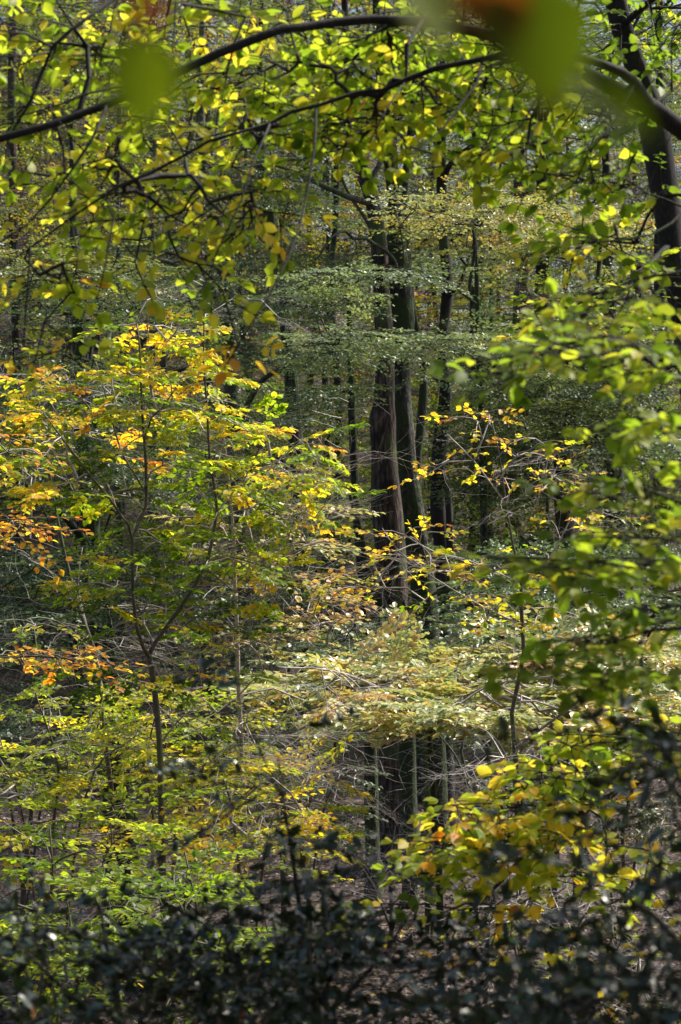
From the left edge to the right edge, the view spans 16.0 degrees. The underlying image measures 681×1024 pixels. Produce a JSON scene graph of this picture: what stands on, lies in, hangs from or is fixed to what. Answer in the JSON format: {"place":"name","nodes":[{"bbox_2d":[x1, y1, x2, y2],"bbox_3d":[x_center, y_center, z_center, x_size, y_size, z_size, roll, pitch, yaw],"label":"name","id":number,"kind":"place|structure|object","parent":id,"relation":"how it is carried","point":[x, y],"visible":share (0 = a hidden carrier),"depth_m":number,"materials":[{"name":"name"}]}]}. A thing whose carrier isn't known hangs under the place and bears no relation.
{"place":"outdoors","nodes":[
{"label":"outdoors","id":0,"kind":"place"},
{"bbox_2d":[0,53,680,1023],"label":"ground","id":1,"kind":"structure","parent":0,"point":[272,875],"depth_m":49.42,"materials":[{"name":"brown plant"}]},
{"bbox_2d":[0,5,91,301],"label":"woodland tree","id":2,"kind":"object","parent":1,"relation":"on","point":[36,121],"visible":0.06,"depth_m":81.52,"materials":[{"name":"green plant"}]},
{"bbox_2d":[0,0,96,634],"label":"back tree","id":3,"kind":"object","parent":1,"relation":"on","point":[16,224],"visible":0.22,"depth_m":59.91,"materials":[{"name":"green plant"}]},
{"bbox_2d":[0,0,131,232],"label":"woodland tree","id":4,"kind":"object","parent":1,"relation":"on","point":[18,148],"visible":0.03,"depth_m":91.71,"materials":[{"name":"green plant"}]},
{"bbox_2d":[0,612,132,1021],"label":"understorey bush","id":5,"kind":"object","parent":1,"relation":"on","point":[9,727],"visible":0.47,"depth_m":29.71,"materials":[{"name":"green plant"}]},
{"bbox_2d":[0,404,145,692],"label":"layered beech","id":6,"kind":"object","parent":1,"relation":"on","point":[78,660],"visible":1,"depth_m":17.46,"materials":[{"name":"orange plant"}]},
{"bbox_2d":[0,7,146,501],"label":"woodland tree","id":7,"kind":"object","parent":1,"relation":"on","point":[33,225],"visible":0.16,"depth_m":67.09,"materials":[{"name":"green plant"}]},
{"bbox_2d":[0,0,177,222],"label":"woodland tree","id":8,"kind":"object","parent":1,"relation":"on","point":[70,92],"visible":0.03,"depth_m":92.95,"materials":[{"name":"green plant"}]},
{"bbox_2d":[0,4,179,438],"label":"woodland tree","id":9,"kind":"object","parent":1,"relation":"on","point":[58,194],"visible":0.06,"depth_m":71.20,"materials":[{"name":"green plant"}]},
{"bbox_2d":[0,0,198,358],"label":"woodland tree","id":10,"kind":"object","parent":1,"relation":"on","point":[44,155],"visible":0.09,"depth_m":80.32,"materials":[{"name":"green plant"}]},
{"bbox_2d":[0,0,220,661],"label":"woodland tree","id":11,"kind":"object","parent":1,"relation":"on","point":[87,159],"visible":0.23,"depth_m":56.40,"materials":[{"name":"green plant"}]},
{"bbox_2d":[0,0,220,354],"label":"woodland tree","id":12,"kind":"object","parent":1,"relation":"on","point":[95,348],"visible":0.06,"depth_m":82.17,"materials":[{"name":"green plant"}]},
{"bbox_2d":[0,1,222,467],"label":"woodland tree","id":13,"kind":"object","parent":1,"relation":"on","point":[96,138],"visible":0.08,"depth_m":70.04,"materials":[{"name":"green plant"}]},
{"bbox_2d":[0,362,226,749],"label":"understorey bush","id":14,"kind":"object","parent":1,"relation":"on","point":[104,527],"visible":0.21,"depth_m":51.94,"materials":[{"name":"green plant"}]},
{"bbox_2d":[0,648,229,1023],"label":"understorey bush","id":15,"kind":"object","parent":1,"relation":"on","point":[38,752],"visible":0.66,"depth_m":21.92,"materials":[{"name":"green plant"}]},
{"bbox_2d":[0,774,263,1022],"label":"understorey bush","id":16,"kind":"object","parent":1,"relation":"on","point":[75,803],"visible":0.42,"depth_m":16.99,"materials":[{"name":"green plant"}]},
{"bbox_2d":[0,339,263,1023],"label":"hazel sapling","id":17,"kind":"object","parent":1,"relation":"on","point":[31,624],"visible":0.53,"depth_m":22.48,"materials":[{"name":"green plant"}]},
{"bbox_2d":[44,1,238,248],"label":"woodland tree","id":18,"kind":"object","parent":1,"relation":"on","point":[191,71],"visible":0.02,"depth_m":95.70,"materials":[{"name":"green plant"}]},
{"bbox_2d":[22,0,264,584],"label":"back tree","id":19,"kind":"object","parent":1,"relation":"on","point":[154,157],"visible":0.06,"depth_m":63.92,"materials":[{"name":"green plant"}]},
{"bbox_2d":[0,136,297,952],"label":"mossy tree","id":20,"kind":"object","parent":1,"relation":"on","point":[86,446],"visible":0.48,"depth_m":31.37,"materials":[{"name":"green plant"}]},
{"bbox_2d":[0,0,307,516],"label":"woodland tree","id":21,"kind":"object","parent":1,"relation":"on","point":[115,173],"visible":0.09,"depth_m":68.89,"materials":[{"name":"green plant"}]},
{"bbox_2d":[0,0,319,693],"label":"woodland tree","id":22,"kind":"object","parent":1,"relation":"on","point":[119,504],"visible":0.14,"depth_m":57.28,"materials":[{"name":"green plant"}]},
{"bbox_2d":[102,0,222,130],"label":"beech twig","id":23,"kind":"object","parent":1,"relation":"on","point":[144,80],"visible":1,"depth_m":0.92,"materials":[{"name":"green plant"}]},
{"bbox_2d":[31,677,308,1004],"bbox_3d":[-1.608,4.121,23.050,2.660,5.252,4.077,0,0,0],"label":"understorey bush","id":24,"kind":"object","parent":1,"relation":"on","point":[210,732],"visible":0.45,"depth_m":22.29,"materials":[{"name":"yellow plant"}]},
{"bbox_2d":[1,826,348,1023],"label":"understorey bush","id":25,"kind":"object","parent":1,"relation":"on","point":[194,893],"visible":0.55,"depth_m":15.49,"materials":[{"name":"green plant"}]},
{"bbox_2d":[9,0,340,498],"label":"woodland tree","id":26,"kind":"object","parent":1,"relation":"on","point":[161,365],"visible":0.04,"depth_m":70.52,"materials":[{"name":"green plant"}]},
{"bbox_2d":[30,551,322,964],"bbox_3d":[-2.113,3.401,31.349,3.775,5.816,5.173,0,0,0],"label":"understorey bush","id":27,"kind":"object","parent":1,"relation":"on","point":[177,654],"visible":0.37,"depth_m":30.98,"materials":[{"name":"green plant"}]},
{"bbox_2d":[0,864,371,1023],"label":"holly bush","id":28,"kind":"object","parent":1,"relation":"on","point":[103,966],"visible":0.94,"depth_m":6.19,"materials":[{"name":"green plant"}]},
{"bbox_2d":[74,0,301,279],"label":"woodland tree","id":29,"kind":"object","parent":1,"relation":"on","point":[194,116],"visible":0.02,"depth_m":94.69,"materials":[{"name":"green plant"}]},
{"bbox_2d":[0,260,385,1023],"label":"golden sapling","id":30,"kind":"object","parent":1,"relation":"on","point":[152,378],"visible":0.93,"depth_m":20.05,"materials":[{"name":"yellow plant"}]},
{"bbox_2d":[42,0,343,381],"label":"woodland tree","id":31,"kind":"object","parent":1,"relation":"on","point":[216,152],"visible":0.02,"depth_m":81.76,"materials":[{"name":"green plant"}]},
{"bbox_2d":[0,13,413,826],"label":"curved tree","id":32,"kind":"object","parent":1,"relation":"on","point":[218,277],"visible":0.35,"depth_m":42.41,"materials":[{"name":"green plant"}]},
{"bbox_2d":[73,344,350,753],"bbox_3d":[-2.308,0.908,49.926,6.037,9.022,7.915,0,0,-21],"label":"understorey bush","id":33,"kind":"object","parent":1,"relation":"on","point":[148,542],"visible":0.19,"depth_m":49.95,"materials":[{"name":"green plant"}]},
{"bbox_2d":[2,0,430,494],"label":"woodland tree","id":34,"kind":"object","parent":1,"relation":"on","point":[175,114],"visible":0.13,"depth_m":71.79,"materials":[{"name":"green plant"}]},
{"bbox_2d":[87,705,378,1016],"bbox_3d":[-0.837,4.226,20.857,2.561,5.206,5.203,0,0,0],"label":"understorey bush","id":35,"kind":"object","parent":1,"relation":"on","point":[311,816],"visible":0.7,"depth_m":20.35,"materials":[{"name":"green plant"}]},
{"bbox_2d":[91,0,384,402],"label":"woodland tree","id":36,"kind":"object","parent":1,"relation":"on","point":[349,189],"visible":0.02,"depth_m":80.65,"materials":[{"name":"green plant"}]},
{"bbox_2d":[117,0,383,801],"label":"curved tree","id":37,"kind":"object","parent":1,"relation":"on","point":[291,383],"visible":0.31,"depth_m":45.08,"materials":[{"name":"green plant"}]},
{"bbox_2d":[33,384,484,1015],"bbox_3d":[-0.706,2.802,21.300,4.117,7.903,4.511,0,0,0],"label":"hazel sapling","id":38,"kind":"object","parent":1,"relation":"on","point":[297,618],"visible":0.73,"depth_m":20.97,"materials":[{"name":"green plant"}]},
{"bbox_2d":[144,502,374,946],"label":"tree","id":39,"kind":"object","parent":1,"relation":"on","point":[295,568],"visible":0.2,"depth_m":32.97,"materials":[{"name":"green plant"}]},
{"bbox_2d":[90,0,451,588],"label":"woodland tree","id":40,"kind":"object","parent":1,"relation":"on","point":[244,226],"visible":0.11,"depth_m":64.41,"materials":[{"name":"green plant"}]},
{"bbox_2d":[162,0,410,316],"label":"woodland tree","id":41,"kind":"object","parent":1,"relation":"on","point":[291,130],"visible":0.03,"depth_m":96.75,"materials":[{"name":"green plant"}]},
{"bbox_2d":[189,0,414,656],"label":"back tree","id":42,"kind":"object","parent":1,"relation":"on","point":[337,379],"visible":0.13,"depth_m":57.94,"materials":[{"name":"green plant"}]},
{"bbox_2d":[126,0,487,872],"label":"oak tree","id":43,"kind":"object","parent":1,"relation":"on","point":[384,468],"visible":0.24,"depth_m":39.81,"materials":[{"name":"green plant"}]},
{"bbox_2d":[202,705,412,995],"bbox_3d":[-0.332,4.245,29.343,2.942,4.132,5.403,0,0,0],"label":"understorey bush","id":44,"kind":"object","parent":1,"relation":"on","point":[344,791],"visible":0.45,"depth_m":28.98,"materials":[{"name":"green plant"}]},
{"bbox_2d":[159,0,470,486],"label":"woodland tree","id":45,"kind":"object","parent":1,"relation":"on","point":[344,236],"visible":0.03,"depth_m":74.00,"materials":[{"name":"green plant"}]},
{"bbox_2d":[130,0,513,583],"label":"woodland tree","id":46,"kind":"object","parent":1,"relation":"on","point":[325,322],"visible":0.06,"depth_m":66.66,"materials":[{"name":"green plant"}]},
{"bbox_2d":[186,374,458,749],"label":"tree","id":47,"kind":"object","parent":1,"relation":"on","point":[360,447],"visible":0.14,"depth_m":51.81,"materials":[{"name":"green plant"}]},
{"bbox_2d":[239,260,412,901],"bbox_3d":[-0.229,1.148,37.020,2.706,10.224,4.106,0,0,0],"label":"young tree","id":48,"kind":"object","parent":1,"relation":"on","point":[350,391],"visible":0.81,"depth_m":37.78,"materials":[{"name":"green plant"}]},
{"bbox_2d":[235,1,429,265],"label":"woodland tree","id":49,"kind":"object","parent":1,"relation":"on","point":[342,163],"visible":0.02,"depth_m":107.93,"materials":[{"name":"green plant"}]},
{"bbox_2d":[250,487,417,908],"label":"leaning tree","id":50,"kind":"object","parent":1,"relation":"on","point":[409,759],"visible":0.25,"depth_m":37.38,"materials":[{"name":"brown plant"}]},
{"bbox_2d":[222,0,449,338],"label":"woodland tree","id":51,"kind":"object","parent":1,"relation":"on","point":[324,162],"visible":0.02,"depth_m":96.11,"materials":[{"name":"green plant"}]},
{"bbox_2d":[101,654,574,1023],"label":"holly bush","id":52,"kind":"object","parent":1,"relation":"on","point":[314,1002],"visible":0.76,"depth_m":6.45,"materials":[{"name":"green plant"}]},
{"bbox_2d":[163,0,513,405],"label":"woodland tree","id":53,"kind":"object","parent":1,"relation":"on","point":[332,176],"visible":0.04,"depth_m":84.82,"materials":[{"name":"green plant"}]},
{"bbox_2d":[0,0,680,393],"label":"overhanging beech","id":54,"kind":"object","parent":1,"relation":"on","point":[440,100],"visible":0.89,"depth_m":9.13,"materials":[{"name":"green plant"}]},
{"bbox_2d":[0,636,680,1023],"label":"fallen leaves","id":55,"kind":"object","parent":1,"relation":"on","point":[408,934],"visible":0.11,"depth_m":38.79,"materials":[{"name":"brown plant"}]},
{"bbox_2d":[243,0,521,855],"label":"beech tree","id":56,"kind":"object","parent":1,"relation":"on","point":[402,309],"visible":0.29,"depth_m":40.64,"materials":[{"name":"green plant"}]},
{"bbox_2d":[286,817,483,951],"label":"understorey bush","id":57,"kind":"object","parent":1,"relation":"on","point":[391,932],"visible":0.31,"depth_m":33.73,"materials":[{"name":"green plant"}]},
{"bbox_2d":[295,10,510,377],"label":"woodland tree","id":58,"kind":"object","parent":1,"relation":"on","point":[409,224],"visible":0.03,"depth_m":94.06,"materials":[{"name":"green plant"}]},
{"bbox_2d":[252,0,554,436],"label":"woodland tree","id":59,"kind":"object","parent":1,"relation":"on","point":[385,220],"visible":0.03,"depth_m":82.75,"materials":[{"name":"green plant"}]},
{"bbox_2d":[350,224,491,804],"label":"young tree","id":60,"kind":"object","parent":1,"relation":"on","point":[422,399],"visible":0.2,"depth_m":45.92,"materials":[{"name":"brown plant"}]},
{"bbox_2d":[341,0,505,324],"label":"woodland tree","id":61,"kind":"object","parent":1,"relation":"on","point":[417,210],"visible":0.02,"depth_m":109.69,"materials":[{"name":"green plant"}]},
{"bbox_2d":[319,378,539,613],"bbox_3d":[2.152,0.914,53.822,5.456,8.372,8.189,0,0,0],"label":"understorey bush","id":62,"kind":"object","parent":1,"relation":"on","point":[426,501],"visible":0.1,"depth_m":53.12,"materials":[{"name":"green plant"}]},
{"bbox_2d":[286,578,573,937],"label":"mossy tree","id":63,"kind":"object","parent":1,"relation":"on","point":[426,806],"visible":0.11,"depth_m":34.94,"materials":[{"name":"green plant"}]},
{"bbox_2d":[256,8,612,633],"bbox_3d":[2.755,-5.092,63.314,10.354,17.865,10.737,0,0,22],"label":"woodland tree","id":64,"kind":"object","parent":1,"relation":"on","point":[460,306],"visible":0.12,"depth_m":63.04,"materials":[{"name":"green plant"}]},
{"bbox_2d":[259,0,616,530],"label":"woodland tree","id":65,"kind":"object","parent":1,"relation":"on","point":[434,292],"visible":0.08,"depth_m":72.91,"materials":[{"name":"green plant"}]},
{"bbox_2d":[208,600,680,1021],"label":"layered beech","id":66,"kind":"object","parent":1,"relation":"on","point":[457,665],"visible":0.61,"depth_m":23.34,"materials":[{"name":"green plant"}]},
{"bbox_2d":[247,171,655,915],"bbox_3d":[1.784,0.663,34.590,7.919,11.052,5.019,0,0,-42],"label":"broad spray tree","id":67,"kind":"object","parent":1,"relation":"on","point":[413,343],"visible":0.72,"depth_m":34.05,"materials":[{"name":"green plant"}]},
{"bbox_2d":[272,878,648,1023],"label":"holly bush","id":68,"kind":"object","parent":1,"relation":"on","point":[374,1009],"visible":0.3,"depth_m":7.14,"materials":[{"name":"green plant"}]},
{"bbox_2d":[321,11,600,459],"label":"woodland tree","id":69,"kind":"object","parent":1,"relation":"on","point":[455,256],"visible":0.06,"depth_m":83.25,"materials":[{"name":"green plant"}]},
{"bbox_2d":[321,40,631,656],"bbox_3d":[2.841,-4.703,55.954,7.064,19.178,7.350,0,0,39],"label":"back tree","id":70,"kind":"object","parent":1,"relation":"on","point":[472,331],"visible":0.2,"depth_m":54.92,"materials":[{"name":"green plant"}]},
{"bbox_2d":[273,521,680,1023],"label":"layered beech","id":71,"kind":"object","parent":1,"relation":"on","point":[548,595],"visible":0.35,"depth_m":27.51,"materials":[{"name":"green plant"}]},
{"bbox_2d":[291,403,664,982],"bbox_3d":[1.322,2.932,19.864,3.176,7.684,3.410,0,0,-24],"label":"hazel sapling","id":72,"kind":"object","parent":1,"relation":"on","point":[521,617],"visible":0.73,"depth_m":20.25,"materials":[{"name":"green plant"}]},
{"bbox_2d":[346,805,610,1007],"bbox_3d":[1.864,5.019,29.984,3.170,3.008,3.506,0,0,-26],"label":"understorey bush","id":73,"kind":"object","parent":1,"relation":"on","point":[481,946],"visible":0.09,"depth_m":29.97,"materials":[{"name":"green plant"}]},
{"bbox_2d":[284,51,680,704],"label":"woodland tree","id":74,"kind":"object","parent":1,"relation":"on","point":[430,309],"visible":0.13,"depth_m":56.43,"materials":[{"name":"green plant"}]},
{"bbox_2d":[411,41,566,610],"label":"back tree","id":75,"kind":"object","parent":1,"relation":"on","point":[480,296],"visible":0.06,"depth_m":65.90,"materials":[{"name":"green plant"}]},
{"bbox_2d":[373,40,613,404],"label":"woodland tree","id":76,"kind":"object","parent":1,"relation":"on","point":[500,166],"visible":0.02,"depth_m":92.67,"materials":[{"name":"green plant"}]},
{"bbox_2d":[426,729,566,1007],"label":"understorey bush","id":77,"kind":"object","parent":1,"relation":"on","point":[469,789],"visible":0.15,"depth_m":29.97,"materials":[{"name":"green plant"}]},
{"bbox_2d":[319,665,680,1015],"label":"yellow leaved sapling","id":78,"kind":"object","parent":1,"relation":"on","point":[464,846],"visible":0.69,"depth_m":10.20,"materials":[{"name":"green plant"}]},
{"bbox_2d":[320,799,679,1023],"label":"understorey bush","id":79,"kind":"object","parent":1,"relation":"on","point":[516,903],"visible":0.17,"depth_m":17.98,"materials":[{"name":"green plant"}]},
{"bbox_2d":[410,80,594,659],"bbox_3d":[4.236,-6.100,59.793,5.521,21.225,8.152,0,0,0],"label":"back tree","id":80,"kind":"object","parent":1,"relation":"on","point":[515,320],"visible":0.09,"depth_m":59.87,"materials":[{"name":"green plant"}]},
{"bbox_2d":[345,4,680,582],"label":"woodland tree","id":81,"kind":"object","parent":1,"relation":"on","point":[569,200],"visible":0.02,"depth_m":68.36,"materials":[{"name":"green plant"}]},
{"bbox_2d":[357,4,672,825],"bbox_3d":[2.547,-2.544,41.044,6.710,17.065,8.751,0,0,0],"label":"beech tree","id":82,"kind":"object","parent":1,"relation":"on","point":[439,516],"visible":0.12,"depth_m":42.13,"materials":[{"name":"green plant"}]},
{"bbox_2d":[381,690,680,1023],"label":"holly bush","id":83,"kind":"object","parent":1,"relation":"on","point":[588,984],"visible":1,"depth_m":4.85,"materials":[{"name":"green plant"}]},
{"bbox_2d":[430,90,647,476],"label":"woodland tree","id":84,"kind":"object","parent":1,"relation":"on","point":[530,267],"visible":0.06,"depth_m":82.92,"materials":[{"name":"green plant"}]},
{"bbox_2d":[414,356,675,670],"bbox_3d":[4.374,0.880,52.186,5.853,8.520,7.361,0,0,0],"label":"understorey bush","id":85,"kind":"object","parent":1,"relation":"on","point":[513,518],"visible":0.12,"depth_m":51.52,"materials":[{"name":"green plant"}]},
{"bbox_2d":[415,208,680,899],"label":"broad spray tree","id":86,"kind":"object","parent":1,"relation":"on","point":[574,411],"visible":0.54,"depth_m":35.75,"materials":[{"name":"green plant"}]},
{"bbox_2d":[464,29,634,612],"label":"back tree","id":87,"kind":"object","parent":1,"relation":"on","point":[542,266],"visible":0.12,"depth_m":61.82,"materials":[{"name":"green plant"}]},
{"bbox_2d":[425,270,680,714],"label":"green leaved sapling","id":88,"kind":"object","parent":1,"relation":"on","point":[555,567],"visible":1,"depth_m":6.33,"materials":[{"name":"green plant"}]},
{"bbox_2d":[441,873,680,1023],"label":"understorey bush","id":89,"kind":"object","parent":1,"relation":"on","point":[631,963],"visible":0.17,"depth_m":18.99,"materials":[{"name":"green plant"}]},
{"bbox_2d":[453,0,680,529],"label":"woodland tree","id":90,"kind":"object","parent":1,"relation":"on","point":[616,184],"visible":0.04,"depth_m":81.14,"materials":[{"name":"green plant"}]},
{"bbox_2d":[460,2,680,587],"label":"woodland tree","id":91,"kind":"object","parent":1,"relation":"on","point":[639,267],"visible":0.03,"depth_m":72.64,"materials":[{"name":"green plant"}]},
{"bbox_2d":[462,100,680,703],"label":"woodland tree","id":92,"kind":"object","parent":1,"relation":"on","point":[661,294],"visible":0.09,"depth_m":54.13,"materials":[{"name":"green plant"}]},
{"bbox_2d":[472,0,680,398],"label":"leaning beech","id":93,"kind":"object","parent":1,"relation":"on","point":[620,15],"visible":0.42,"depth_m":13.44,"materials":[{"name":"green plant"}]},
{"bbox_2d":[476,0,680,645],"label":"woodland tree","id":94,"kind":"object","parent":1,"relation":"on","point":[669,101],"visible":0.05,"depth_m":62.30,"materials":[{"name":"green plant"}]},
{"bbox_2d":[505,721,680,1003],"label":"understorey bush","id":95,"kind":"object","parent":1,"relation":"on","point":[627,802],"visible":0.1,"depth_m":24.52,"materials":[{"name":"green plant"}]},
{"bbox_2d":[505,45,680,459],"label":"woodland tree","id":96,"kind":"object","parent":1,"relation":"on","point":[614,244],"visible":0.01,"depth_m":94.53,"materials":[{"name":"green plant"}]},
{"bbox_2d":[510,69,680,778],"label":"ivy clad tree","id":97,"kind":"object","parent":1,"relation":"on","point":[606,261],"visible":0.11,"depth_m":47.88,"materials":[{"name":"green plant"}]},
{"bbox_2d":[533,4,680,406],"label":"woodland tree","id":98,"kind":"object","parent":1,"relation":"on","point":[638,202],"visible":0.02,"depth_m":97.69,"materials":[{"name":"green plant"}]},
{"bbox_2d":[542,384,680,660],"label":"understorey bush","id":99,"kind":"object","parent":1,"relation":"on","point":[655,498],"visible":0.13,"depth_m":53.30,"materials":[{"name":"green plant"}]},
{"bbox_2d":[550,58,680,591],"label":"woodland tree","id":100,"kind":"object","parent":1,"relation":"on","point":[652,271],"visible":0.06,"depth_m":70.86,"materials":[{"name":"green plant"}]},
{"bbox_2d":[557,28,680,532],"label":"woodland tree","id":101,"kind":"object","parent":1,"relation":"on","point":[641,197],"visible":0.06,"depth_m":82.88,"materials":[{"name":"green plant"}]},
{"bbox_2d":[594,1,680,670],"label":"back tree","id":102,"kind":"object","parent":1,"relation":"on","point":[660,74],"visible":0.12,"depth_m":59.93,"materials":[{"name":"green plant"}]},
{"bbox_2d":[0,0,680,373],"label":"sky","id":103,"kind":"structure","parent":0,"point":[679,2],"materials":[{"name":"white"}]},
{"bbox_2d":[401,0,652,144],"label":"beech twig","id":104,"kind":"object","parent":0,"point":[540,51],"visible":1,"depth_m":0.91,"materials":[{"name":"green plant"}]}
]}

